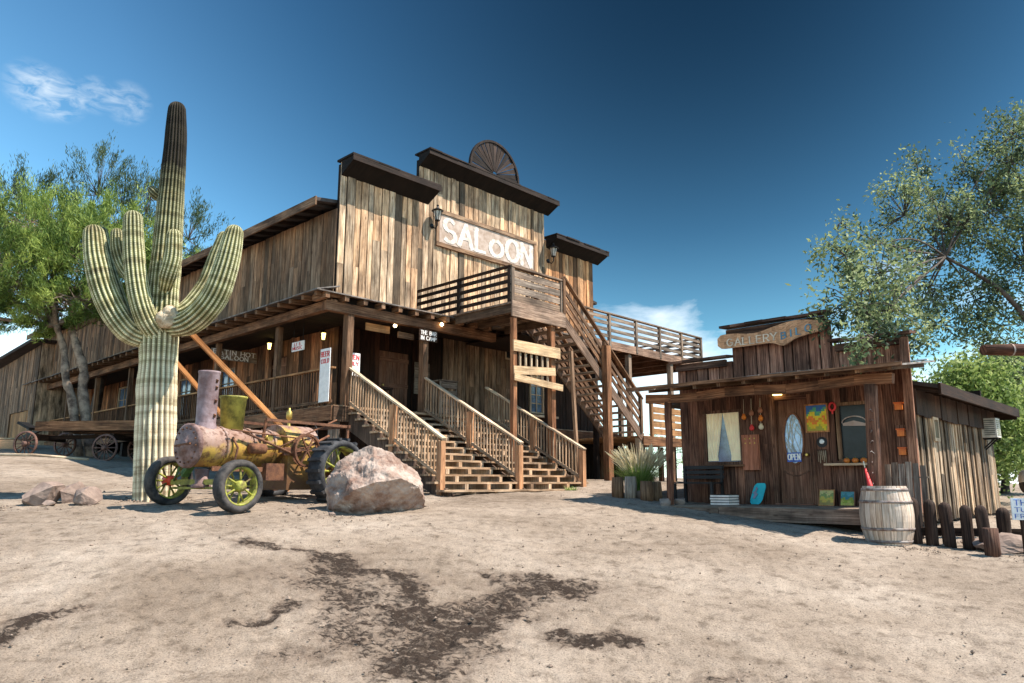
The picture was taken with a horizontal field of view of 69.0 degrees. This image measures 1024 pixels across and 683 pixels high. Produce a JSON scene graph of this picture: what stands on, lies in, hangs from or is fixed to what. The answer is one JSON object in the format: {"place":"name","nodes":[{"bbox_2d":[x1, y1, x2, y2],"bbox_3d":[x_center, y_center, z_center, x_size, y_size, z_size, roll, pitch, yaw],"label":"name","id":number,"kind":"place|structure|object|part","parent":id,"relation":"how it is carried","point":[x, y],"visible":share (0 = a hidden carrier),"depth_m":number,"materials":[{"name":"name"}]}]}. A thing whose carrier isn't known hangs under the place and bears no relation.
{"place":"outdoors","nodes":[
{"label":"outdoors","id":0,"kind":"place"},
{"bbox_2d":[351,384,392,406],"bbox_3d":[-4.040,1.659,20.890,0.700,0.770,1.200,-10,-15,43],"label":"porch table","id":1,"kind":"object","parent":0,"point":[386,389],"visible":0.2,"depth_m":21.03,"materials":[{"name":"brown wood"}]},
{"bbox_2d":[432,379,457,414],"bbox_3d":[-2.005,1.707,21.997,0.520,1.090,0.650,-10,-15,43],"label":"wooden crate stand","id":2,"kind":"object","parent":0,"point":[447,384],"visible":0.48,"depth_m":21.89,"materials":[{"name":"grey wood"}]},
{"bbox_2d":[0,445,1023,682],"bbox_3d":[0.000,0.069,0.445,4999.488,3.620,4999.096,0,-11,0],"label":"ground","id":3,"kind":"structure","parent":0,"point":[54,617],"depth_m":8.13,"materials":[{"name":"beige sand"}]},
{"bbox_2d":[0,438,34,448],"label":"boardwalk","id":4,"kind":"structure","parent":3,"relation":"on","point":[6,443],"depth_m":29.23,"materials":[{"name":"brown wood"}]},
{"bbox_2d":[22,481,64,505],"bbox_3d":[-8.379,2.765,13.340,0.647,0.515,0.544,4,-11,-19],"label":"rock","id":5,"kind":"object","parent":3,"relation":"on","point":[39,494],"visible":0.81,"depth_m":13.16,"materials":[{"name":"brown stone"}]},
{"bbox_2d":[0,453,88,460],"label":"fallen pole","id":6,"kind":"object","parent":3,"relation":"on","point":[39,455],"visible":0.94,"depth_m":22.57,"materials":[{"name":"brown wood"}]},
{"bbox_2d":[0,338,90,444],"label":"plank barn","id":7,"kind":"structure","parent":3,"relation":"on","point":[28,361],"depth_m":35.49,"materials":[{"name":"brown wood"}]},
{"bbox_2d":[8,410,27,437],"bbox_3d":[-23.786,4.315,35.875,3.395,1.828,0.043,-10,-15,43],"label":"barn door","id":8,"kind":"structure","parent":7,"relation":"in","point":[14,428],"depth_m":36.12,"materials":[{"name":"orange wood"}]},
{"bbox_2d":[42,500,55,505],"bbox_3d":[-8.131,2.836,13.076,0.231,0.115,0.239,6,-12,-29],"label":"rock","id":9,"kind":"object","parent":3,"relation":"on","point":[48,502],"visible":1,"depth_m":13.01,"materials":[{"name":"brown stone"}]},
{"bbox_2d":[60,482,84,503],"bbox_3d":[-8.004,2.777,13.568,0.464,0.447,0.372,9,-14,-40],"label":"rock","id":10,"kind":"object","parent":3,"relation":"on","point":[67,493],"visible":0.7,"depth_m":13.40,"materials":[{"name":"brown stone"}]},
{"bbox_2d":[73,486,102,504],"bbox_3d":[-7.506,2.727,13.135,0.492,0.341,0.260,2,-11,-10],"label":"rock","id":11,"kind":"object","parent":3,"relation":"on","point":[90,495],"visible":1,"depth_m":13.09,"materials":[{"name":"brown stone"}]},
{"bbox_2d":[13,420,178,460],"bbox_3d":[-13.462,3.239,24.009,5.427,1.296,1.990,-1,-11,7],"label":"flatbed wagon","id":12,"kind":"object","parent":3,"relation":"on","point":[120,430],"visible":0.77,"depth_m":23.39,"materials":[{"name":"brown wood"}]},
{"bbox_2d":[0,167,203,456],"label":"palo verde tree","id":13,"kind":"object","parent":3,"relation":"on","point":[44,246],"visible":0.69,"depth_m":26.04,"materials":[{"name":"green plant"}]},
{"bbox_2d":[0,130,234,449],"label":"feathery tree","id":14,"kind":"object","parent":3,"relation":"on","point":[147,207],"visible":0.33,"depth_m":32.30,"materials":[{"name":"green plant"}]},
{"bbox_2d":[82,101,242,501],"bbox_3d":[-6.905,-0.895,14.723,3.386,8.374,1.452,0,-11,0],"label":"saguaro cactus","id":15,"kind":"object","parent":3,"relation":"on","point":[153,319],"visible":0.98,"depth_m":14.26,"materials":[{"name":"green plant"}]},
{"bbox_2d":[178,361,219,416],"bbox_3d":[-5.983,1.658,15.616,2.938,2.968,0.100,9,-14,-40],"label":"leaning timber","id":16,"kind":"object","parent":3,"relation":"on","point":[187,375],"depth_m":15.20,"materials":[{"name":"orange wood"}]},
{"bbox_2d":[144,370,359,512],"bbox_3d":[-4.558,1.887,13.766,2.308,2.381,3.325,-7,-13,33],"label":"steam tractor","id":17,"kind":"object","parent":3,"relation":"on","point":[274,460],"visible":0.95,"depth_m":13.04,"materials":[{"name":"metal"}]},
{"bbox_3d":[-5.444,1.739,12.457,0.750,0.750,0.155,-7,-13,33],"label":"smokebox door","id":18,"kind":"part","parent":17,"relation":"part of","materials":[{"name":"paint"}]},
{"bbox_2d":[190,334,325,469],"bbox_3d":[-4.998,1.541,15.435,3.440,3.223,0.110,7,-13,-34],"label":"leaning timber","id":19,"kind":"object","parent":3,"relation":"on","point":[217,360],"visible":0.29,"depth_m":15.10,"materials":[{"name":"orange wood"}]},
{"bbox_2d":[23,140,702,496],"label":"saloon building","id":20,"kind":"structure","parent":3,"relation":"on","point":[526,360],"depth_m":21.77,"materials":[{"name":"brown wood"}]},
{"bbox_2d":[117,386,126,406],"bbox_3d":[-17.133,3.081,32.826,1.320,2.170,0.095,-10,-15,43],"label":"window","id":21,"kind":"structure","parent":20,"relation":"in","point":[122,391],"depth_m":33.18,"materials":[{"name":"blue glass"}]},
{"bbox_2d":[177,379,191,416],"bbox_3d":[-12.478,2.146,28.460,1.120,1.470,0.095,-10,-15,43],"label":"window","id":22,"kind":"structure","parent":20,"relation":"in","point":[186,387],"depth_m":28.63,"materials":[{"name":"blue glass"}]},
{"bbox_2d":[219,367,235,394],"bbox_3d":[-9.952,1.692,26.080,1.120,1.470,0.095,-10,-15,43],"label":"window","id":23,"kind":"structure","parent":20,"relation":"in","point":[227,381],"depth_m":26.27,"materials":[{"name":"blue glass"}]},
{"bbox_2d":[211,347,256,363],"bbox_3d":[-8.817,0.296,23.698,0.039,0.660,1.500,-10,-15,43],"label":"hanging sign","id":24,"kind":"object","parent":20,"relation":"hanging from","point":[238,356],"visible":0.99,"depth_m":23.75,"materials":[{"name":"brown wood"}]},
{"bbox_2d":[266,339,272,350],"bbox_3d":[-7.697,0.104,23.628,0.203,0.350,0.203,4,-12,-22],"label":"hanging lantern","id":25,"kind":"object","parent":20,"relation":"hanging from","point":[269,343],"visible":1,"depth_m":23.57,"materials":[{"name":"white glass"}]},
{"bbox_2d":[270,357,286,411],"bbox_3d":[-7.427,1.522,23.644,1.000,2.030,0.140,-10,-15,43],"label":"door","id":26,"kind":"structure","parent":20,"relation":"in","point":[284,360],"depth_m":23.65,"materials":[{"name":"brown wood"}]},
{"bbox_2d":[292,318,304,351],"bbox_3d":[-5.886,-0.183,20.547,0.620,0.900,0.039,-10,-15,43],"label":"hanging sign","id":27,"kind":"object","parent":20,"relation":"hanging from","point":[298,346],"visible":0.98,"depth_m":20.45,"materials":[{"name":"white paint"}]},
{"bbox_2d":[320,328,326,340],"bbox_3d":[-5.438,-0.248,21.490,0.203,0.460,0.203,4,-12,-22],"label":"hanging lantern","id":28,"kind":"object","parent":20,"relation":"hanging from","point":[323,332],"visible":1,"depth_m":21.43,"materials":[{"name":"white glass"}]},
{"bbox_2d":[318,347,330,402],"bbox_3d":[-4.704,0.841,18.686,0.450,1.350,0.024,-10,-15,43],"label":"banner poster","id":29,"kind":"object","parent":20,"relation":"attached to","point":[324,375],"visible":1,"depth_m":18.67,"materials":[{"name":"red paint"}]},
{"bbox_2d":[352,353,359,375],"bbox_3d":[-4.147,0.585,19.345,0.024,0.600,0.470,-10,-15,43],"label":"banner poster","id":30,"kind":"object","parent":20,"relation":"attached to","point":[356,362],"visible":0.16,"depth_m":19.44,"materials":[{"name":"white paper"}]},
{"bbox_2d":[365,319,389,333],"bbox_3d":[-3.607,-0.492,20.046,0.030,0.480,0.780,-10,-15,43],"label":"plank sign","id":31,"kind":"object","parent":20,"relation":"hanging from","point":[377,328],"visible":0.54,"depth_m":19.99,"materials":[{"name":"orange wood"}]},
{"bbox_2d":[378,350,408,410],"bbox_3d":[-3.611,1.344,22.788,0.140,2.060,1.100,-10,-15,43],"label":"door","id":32,"kind":"structure","parent":20,"relation":"in","point":[393,371],"depth_m":22.90,"materials":[{"name":"brown wood"}]},
{"bbox_2d":[397,328,413,339],"bbox_3d":[-2.938,-0.341,20.654,0.030,0.550,0.550,-10,-15,43],"label":"plank sign","id":33,"kind":"object","parent":20,"relation":"hanging from","point":[403,335],"visible":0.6,"depth_m":20.59,"materials":[{"name":"brown wood"}]},
{"bbox_2d":[414,362,429,394],"bbox_3d":[-2.601,1.218,23.730,0.030,1.000,1.300,-10,-15,43],"label":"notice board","id":34,"kind":"object","parent":20,"relation":"attached to","point":[416,367],"visible":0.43,"depth_m":23.33,"materials":[{"name":"brown wood"}]},
{"bbox_2d":[419,328,437,342],"bbox_3d":[-2.329,-0.159,20.730,0.039,0.320,0.650,-10,-15,43],"label":"post sign","id":35,"kind":"object","parent":20,"relation":"attached to","point":[428,335],"visible":1,"depth_m":20.71,"materials":[{"name":"brown wood"}]},
{"bbox_2d":[430,204,443,228],"bbox_3d":[-2.374,-3.948,23.606,0.370,0.797,0.474,4,-12,-22],"label":"wall lantern","id":36,"kind":"object","parent":20,"relation":"attached to","point":[437,211],"depth_m":23.50,"materials":[{"name":"black metal"}]},
{"bbox_2d":[435,210,536,274],"bbox_3d":[-0.774,-3.348,25.462,0.075,1.240,4.750,-10,-15,43],"label":"painted sign","id":37,"kind":"object","parent":20,"relation":"attached to","point":[462,234],"visible":0.99,"depth_m":25.28,"materials":[{"name":"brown wood"}]},
{"bbox_2d":[505,352,509,359],"bbox_3d":[-0.130,0.422,25.560,0.095,0.430,0.380,-10,-15,43],"label":"window","id":38,"kind":"structure","parent":20,"relation":"in","point":[507,354],"depth_m":25.50,"materials":[{"name":"brown wood"}]},
{"bbox_2d":[529,375,543,414],"bbox_3d":[0.857,1.892,26.326,0.095,1.330,0.730,-10,-15,43],"label":"window","id":39,"kind":"structure","parent":20,"relation":"in","point":[536,393],"depth_m":26.31,"materials":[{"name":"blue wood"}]},
{"bbox_2d":[546,243,558,263],"bbox_3d":[1.516,-3.266,27.606,0.370,0.797,0.474,4,-12,-22],"label":"wall lantern","id":40,"kind":"object","parent":20,"relation":"attached to","point":[553,248],"depth_m":27.50,"materials":[{"name":"black metal"}]},
{"bbox_2d":[325,446,424,513],"bbox_3d":[-2.351,2.542,12.917,1.690,1.454,1.765,0,-11,0],"label":"boulder","id":41,"kind":"object","parent":3,"relation":"on","point":[369,480],"visible":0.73,"depth_m":12.45,"materials":[{"name":"stone"}]},
{"bbox_2d":[0,485,1023,682],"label":"pebbles","id":42,"kind":"object","parent":3,"relation":"on","point":[527,616],"visible":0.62,"depth_m":9.09,"materials":[{"name":"stone"}]},
{"bbox_2d":[611,477,623,497],"bbox_3d":[2.269,3.151,15.993,0.264,0.470,0.264,0,-11,0],"label":"edging log","id":43,"kind":"object","parent":3,"relation":"on","point":[617,487],"visible":0.79,"depth_m":15.89,"materials":[{"name":"brown wood"}]},
{"bbox_2d":[624,476,636,497],"bbox_3d":[2.516,3.116,15.796,0.264,0.500,0.264,0,-11,0],"label":"edging log","id":44,"kind":"object","parent":3,"relation":"on","point":[630,486],"visible":0.79,"depth_m":15.70,"materials":[{"name":"grey wood"}]},
{"bbox_2d":[605,443,665,490],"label":"fountain grass","id":45,"kind":"object","parent":3,"relation":"on","point":[641,466],"depth_m":16.62,"materials":[{"name":"beige plant"}]},
{"bbox_2d":[640,481,652,500],"bbox_3d":[2.763,3.090,15.292,0.264,0.450,0.264,0,-11,0],"label":"edging log","id":46,"kind":"object","parent":3,"relation":"on","point":[646,490],"visible":0.79,"depth_m":15.20,"materials":[{"name":"brown wood"}]},
{"bbox_2d":[652,482,661,500],"bbox_3d":[2.985,3.135,15.487,0.264,0.430,0.264,0,-11,0],"label":"edging log","id":47,"kind":"object","parent":3,"relation":"on","point":[657,491],"visible":0.53,"depth_m":15.38,"materials":[{"name":"brown wood"}]},
{"bbox_2d":[647,430,682,475],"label":"desert bush","id":48,"kind":"object","parent":3,"relation":"on","point":[676,456],"visible":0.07,"depth_m":47.39,"materials":[{"name":"green plant"}]},
{"bbox_2d":[659,498,670,505],"bbox_3d":[2.991,3.152,14.574,0.228,0.174,0.161,0,-11,0],"label":"rock","id":49,"kind":"object","parent":3,"relation":"on","point":[665,501],"visible":0.91,"depth_m":14.51,"materials":[{"name":"grey stone"}]},
{"bbox_2d":[674,498,684,504],"bbox_3d":[3.342,3.191,14.843,0.239,0.155,0.188,0,-11,0],"label":"rock","id":50,"kind":"object","parent":3,"relation":"on","point":[680,501],"visible":0.97,"depth_m":14.78,"materials":[{"name":"grey stone"}]},
{"bbox_2d":[627,309,1019,531],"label":"gallery building","id":51,"kind":"structure","parent":3,"relation":"on","point":[944,441],"depth_m":14.56,"materials":[{"name":"brown wood"}]},
{"bbox_2d":[674,465,724,502],"bbox_3d":[3.857,2.968,15.450,0.950,0.780,0.505,-10,-15,43],"label":"porch bench","id":52,"kind":"object","parent":51,"relation":"on","point":[720,476],"visible":0.83,"depth_m":15.54,"materials":[{"name":"black wood"}]},
{"bbox_2d":[698,409,743,466],"bbox_3d":[4.410,2.038,15.684,1.030,1.185,0.230,-10,-15,43],"label":"window","id":53,"kind":"structure","parent":51,"relation":"in","point":[722,429],"depth_m":15.74,"materials":[{"name":"beige fabric"}]},
{"bbox_2d":[711,502,738,504],"bbox_3d":[4.186,3.185,14.653,0.400,0.048,0.400,-10,-15,43],"label":"stacked canvas","id":54,"kind":"object","parent":51,"relation":"on","point":[724,503],"visible":0.93,"depth_m":14.52,"materials":[{"name":"white fabric"}]},
{"bbox_2d":[711,500,738,501],"bbox_3d":[4.186,3.134,14.654,0.400,0.048,0.400,-10,-15,43],"label":"stacked canvas","id":55,"kind":"object","parent":54,"relation":"on","point":[724,500],"visible":0.75,"depth_m":14.51,"materials":[{"name":"white fabric"}]},
{"bbox_2d":[710,497,737,499],"bbox_3d":[4.185,3.092,14.699,0.400,0.048,0.400,-10,-15,43],"label":"stacked canvas","id":56,"kind":"object","parent":55,"relation":"on","point":[724,498],"visible":0.93,"depth_m":14.56,"materials":[{"name":"white fabric"}]},
{"bbox_2d":[710,494,738,496],"bbox_3d":[4.186,3.037,14.678,0.400,0.048,0.400,-10,-15,43],"label":"stacked canvas","id":57,"kind":"object","parent":56,"relation":"on","point":[724,495],"visible":1,"depth_m":14.55,"materials":[{"name":"white fabric"}]},
{"bbox_2d":[741,399,745,419],"bbox_3d":[4.786,1.403,15.403,0.100,0.425,0.100,0,-11,0],"label":"hanging ornament","id":58,"kind":"object","parent":51,"relation":"hanging from","point":[743,416],"visible":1,"depth_m":15.36,"materials":[{"name":"orange"}]},
{"bbox_2d":[741,434,760,469],"bbox_3d":[4.864,2.256,15.161,0.340,0.710,0.105,-10,-15,43],"label":"wall cabinet","id":59,"kind":"object","parent":51,"relation":"attached to","point":[751,451],"depth_m":15.12,"materials":[{"name":"brown wood"}]},
{"bbox_2d":[749,399,753,430],"bbox_3d":[4.901,1.496,15.273,0.100,0.655,0.100,0,-11,0],"label":"hanging ornament","id":60,"kind":"object","parent":51,"relation":"hanging from","point":[751,427],"visible":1,"depth_m":15.21,"materials":[{"name":"red paint"}]},
{"bbox_2d":[717,319,823,348],"bbox_3d":[5.200,-0.113,15.088,2.260,0.474,0.063,-10,-15,43],"label":"shop sign","id":61,"kind":"object","parent":51,"relation":"attached to","point":[784,334],"visible":0.98,"depth_m":14.98,"materials":[{"name":"brown wood"}]},
{"bbox_2d":[787,452,801,461],"bbox_3d":[5.540,2.271,14.627,0.280,0.180,0.021,-10,-15,43],"label":"open sign","id":62,"kind":"object","parent":51,"relation":"attached to","point":[794,457],"visible":1,"depth_m":14.62,"materials":[{"name":"blue paint"}]},
{"bbox_2d":[776,399,813,503],"bbox_3d":[5.565,2.157,14.668,0.650,2.020,0.140,-10,-15,43],"label":"door","id":63,"kind":"structure","parent":51,"relation":"in","point":[796,477],"depth_m":14.68,"materials":[{"name":"brown wood"}]},
{"bbox_2d":[804,403,829,432],"bbox_3d":[5.882,1.476,14.383,0.450,0.550,0.030,-10,-15,43],"label":"framed painting","id":64,"kind":"object","parent":51,"relation":"attached to","point":[816,417],"visible":1,"depth_m":14.38,"materials":[{"name":"multicoloured paint"}]},
{"bbox_2d":[817,437,826,446],"bbox_3d":[5.928,1.924,14.251,0.200,0.200,0.032,-10,-15,43],"label":"wall plaque","id":65,"kind":"object","parent":51,"relation":"attached to","point":[821,441],"depth_m":14.24,"materials":[{"name":"black metal"}]},
{"bbox_2d":[817,449,826,462],"bbox_3d":[5.911,2.189,14.197,0.180,0.260,0.020,-10,-15,43],"label":"wind chime","id":66,"kind":"object","parent":51,"relation":"hanging from","point":[821,450],"visible":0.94,"depth_m":14.20,"materials":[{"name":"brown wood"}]},
{"bbox_2d":[818,490,834,505],"bbox_3d":[5.887,2.921,13.937,0.290,0.295,0.118,-10,-15,43],"label":"canvas","id":67,"kind":"object","parent":51,"relation":"on","point":[826,497],"visible":1,"depth_m":13.93,"materials":[{"name":"green fabric"}]},
{"bbox_2d":[828,402,835,413],"bbox_3d":[6.098,1.264,14.191,0.151,0.236,0.044,-10,-15,43],"label":"wreath","id":68,"kind":"object","parent":51,"relation":"attached to","point":[833,409],"visible":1,"depth_m":14.17,"materials":[{"name":"red paint"}]},
{"bbox_2d":[824,401,866,465],"bbox_3d":[6.266,1.712,13.885,0.880,1.180,0.300,-10,-15,43],"label":"window","id":69,"kind":"structure","parent":51,"relation":"in","point":[849,416],"depth_m":13.95,"materials":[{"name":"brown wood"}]},
{"bbox_2d":[840,491,855,505],"bbox_3d":[6.159,2.881,13.674,0.270,0.275,0.112,-10,-15,43],"label":"canvas","id":70,"kind":"object","parent":51,"relation":"on","point":[847,498],"visible":1,"depth_m":13.67,"materials":[{"name":"multicoloured paint"}]},
{"bbox_2d":[852,457,858,462],"bbox_3d":[6.324,2.180,13.725,0.117,0.116,0.120,0,-11,0],"label":"pumpkin","id":71,"kind":"object","parent":51,"relation":"on","point":[855,460],"visible":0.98,"depth_m":13.69,"materials":[{"name":"orange plant"}]},
{"bbox_2d":[893,402,903,409],"bbox_3d":[6.931,1.156,13.359,0.150,0.135,0.095,-10,-15,43],"label":"orange wall box","id":72,"kind":"object","parent":51,"relation":"attached to","point":[898,405],"visible":1,"depth_m":13.33,"materials":[{"name":"orange"}]},
{"bbox_2d":[895,428,905,435],"bbox_3d":[6.931,1.618,13.271,0.150,0.135,0.095,-10,-15,43],"label":"orange wall box","id":73,"kind":"object","parent":51,"relation":"attached to","point":[901,432],"visible":1,"depth_m":13.24,"materials":[{"name":"orange"}]},
{"bbox_2d":[897,447,907,454],"bbox_3d":[6.931,1.942,13.209,0.150,0.135,0.095,-10,-15,43],"label":"orange wall box","id":74,"kind":"object","parent":51,"relation":"attached to","point":[902,450],"visible":1,"depth_m":13.18,"materials":[{"name":"orange"}]},
{"bbox_2d":[929,417,940,441],"bbox_3d":[8.027,1.664,14.164,0.095,0.460,0.360,-10,-15,43],"label":"window","id":75,"kind":"structure","parent":51,"relation":"in","point":[934,420],"depth_m":14.18,"materials":[{"name":"brown wood"}]},
{"bbox_2d":[982,418,1000,449],"bbox_3d":[10.848,2.107,16.886,0.352,0.711,0.415,-10,-15,43],"label":"air conditioner","id":76,"kind":"object","parent":51,"relation":"attached to","point":[991,430],"visible":1,"depth_m":16.77,"materials":[{"name":"grey metal"}]},
{"bbox_2d":[859,486,914,545],"bbox_3d":[5.660,2.621,11.258,0.750,0.860,0.745,0,-11,0],"label":"wooden barrel","id":77,"kind":"object","parent":3,"relation":"on","point":[885,513],"visible":0.98,"depth_m":10.98,"materials":[{"name":"beige wood"}]},
{"bbox_2d":[863,461,872,485],"bbox_3d":[5.769,2.357,11.978,0.108,0.866,0.212,10,-15,-43],"label":"folded umbrella","id":78,"kind":"object","parent":77,"relation":"in","point":[868,480],"visible":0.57,"depth_m":12.03,"materials":[{"name":"red fabric"}]},
{"bbox_2d":[785,97,1023,373],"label":"mesquite tree","id":79,"kind":"object","parent":3,"relation":"on","point":[865,310],"visible":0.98,"depth_m":18.87,"materials":[{"name":"green plant"}]},
{"bbox_2d":[884,462,928,538],"bbox_3d":[6.332,2.526,11.897,0.632,1.198,0.132,-10,-15,43],"label":"slatted screen","id":80,"kind":"object","parent":3,"relation":"on","point":[909,477],"visible":0.46,"depth_m":11.90,"materials":[{"name":"grey wood"}]},
{"bbox_2d":[908,497,922,543],"bbox_3d":[6.037,2.721,11.177,0.192,0.751,0.189,0,-11,0],"label":"log post","id":81,"kind":"object","parent":3,"relation":"on","point":[918,538],"visible":0.52,"depth_m":11.10,"materials":[{"name":"brown wood"}]},
{"bbox_2d":[910,351,925,381],"bbox_3d":[14.241,2.771,30.089,6.792,6.600,4.563,0,-11,0],"label":"desert tree","id":82,"kind":"object","parent":3,"relation":"on","point":[912,372],"depth_m":29.82,"materials":[{"name":"green plant"}]},
{"bbox_2d":[923,500,938,545],"bbox_3d":[6.245,2.727,11.106,0.176,0.727,0.170,0,-11,0],"label":"log post","id":83,"kind":"object","parent":3,"relation":"on","point":[930,520],"visible":0.91,"depth_m":11.05,"materials":[{"name":"brown wood"}]},
{"bbox_2d":[921,527,1020,536],"bbox_3d":[6.825,2.822,11.016,1.408,0.120,0.060,-3,-11,16],"label":"log rail","id":84,"kind":"object","parent":83,"relation":"attached to","point":[959,533],"visible":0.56,"depth_m":11.04,"materials":[{"name":"brown wood"}]},
{"bbox_2d":[938,502,956,547],"bbox_3d":[6.424,2.730,10.990,0.187,0.709,0.189,0,-11,0],"label":"log post","id":85,"kind":"object","parent":3,"relation":"on","point":[947,525],"visible":0.91,"depth_m":10.94,"materials":[{"name":"brown wood"}]},
{"bbox_2d":[959,505,975,549],"bbox_3d":[6.619,2.725,10.832,0.161,0.686,0.161,0,-11,0],"label":"log post","id":86,"kind":"object","parent":3,"relation":"on","point":[966,524],"visible":0.95,"depth_m":10.78,"materials":[{"name":"brown wood"}]},
{"bbox_2d":[912,337,1023,498],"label":"desert tree","id":87,"kind":"object","parent":3,"relation":"on","point":[990,381],"visible":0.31,"depth_m":21.30,"materials":[{"name":"green plant"}]},
{"bbox_2d":[934,330,1023,493],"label":"desert tree","id":88,"kind":"object","parent":3,"relation":"on","point":[1005,487],"visible":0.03,"depth_m":26.46,"materials":[{"name":"green plant"}]},
{"bbox_2d":[974,505,989,551],"bbox_3d":[6.748,2.700,10.643,0.191,0.711,0.188,0,-11,0],"label":"log post","id":89,"kind":"object","parent":3,"relation":"on","point":[981,516],"visible":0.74,"depth_m":10.62,"materials":[{"name":"brown wood"}]},
{"bbox_2d":[982,528,1001,556],"bbox_3d":[6.620,2.790,10.279,0.199,0.420,0.198,0,-11,0],"label":"log stump","id":90,"kind":"object","parent":3,"relation":"on","point":[991,543],"visible":0.79,"depth_m":10.22,"materials":[{"name":"brown wood"}]},
{"bbox_2d":[972,532,1023,553],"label":"rock","id":91,"kind":"object","parent":3,"relation":"on","point":[1011,543],"visible":0.68,"depth_m":10.52,"materials":[{"name":"brown stone"}]},
{"bbox_2d":[979,343,1023,355],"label":"log ramada","id":92,"kind":"object","parent":3,"relation":"on","point":[1010,349],"visible":1,"depth_m":12.16,"materials":[{"name":"brown wood"}]},
{"bbox_2d":[995,507,1011,532],"bbox_3d":[7.127,2.743,10.783,0.197,0.669,0.194,0,-11,0],"label":"log post","id":93,"kind":"object","parent":3,"relation":"on","point":[1003,520],"visible":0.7,"depth_m":10.75,"materials":[{"name":"brown wood"}]},
{"bbox_2d":[1010,498,1023,550],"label":"yard sign","id":94,"kind":"object","parent":3,"relation":"on","point":[1017,507],"visible":1,"depth_m":10.45,"materials":[{"name":"white paint"}]},
{"bbox_2d":[1018,470,1023,492],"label":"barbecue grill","id":95,"kind":"object","parent":3,"relation":"on","point":[1021,479],"visible":1,"depth_m":16.23,"materials":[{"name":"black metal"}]},
{"bbox_2d":[0,0,1023,483],"label":"sky","id":96,"kind":"structure","parent":0,"point":[700,145],"materials":[{"name":"blue"}]},
{"bbox_2d":[750,483,765,503],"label":"skateboard deck","id":97,"kind":"structure","parent":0,"point":[758,492],"depth_m":14.75,"materials":[{"name":"blue wood"}]}
]}

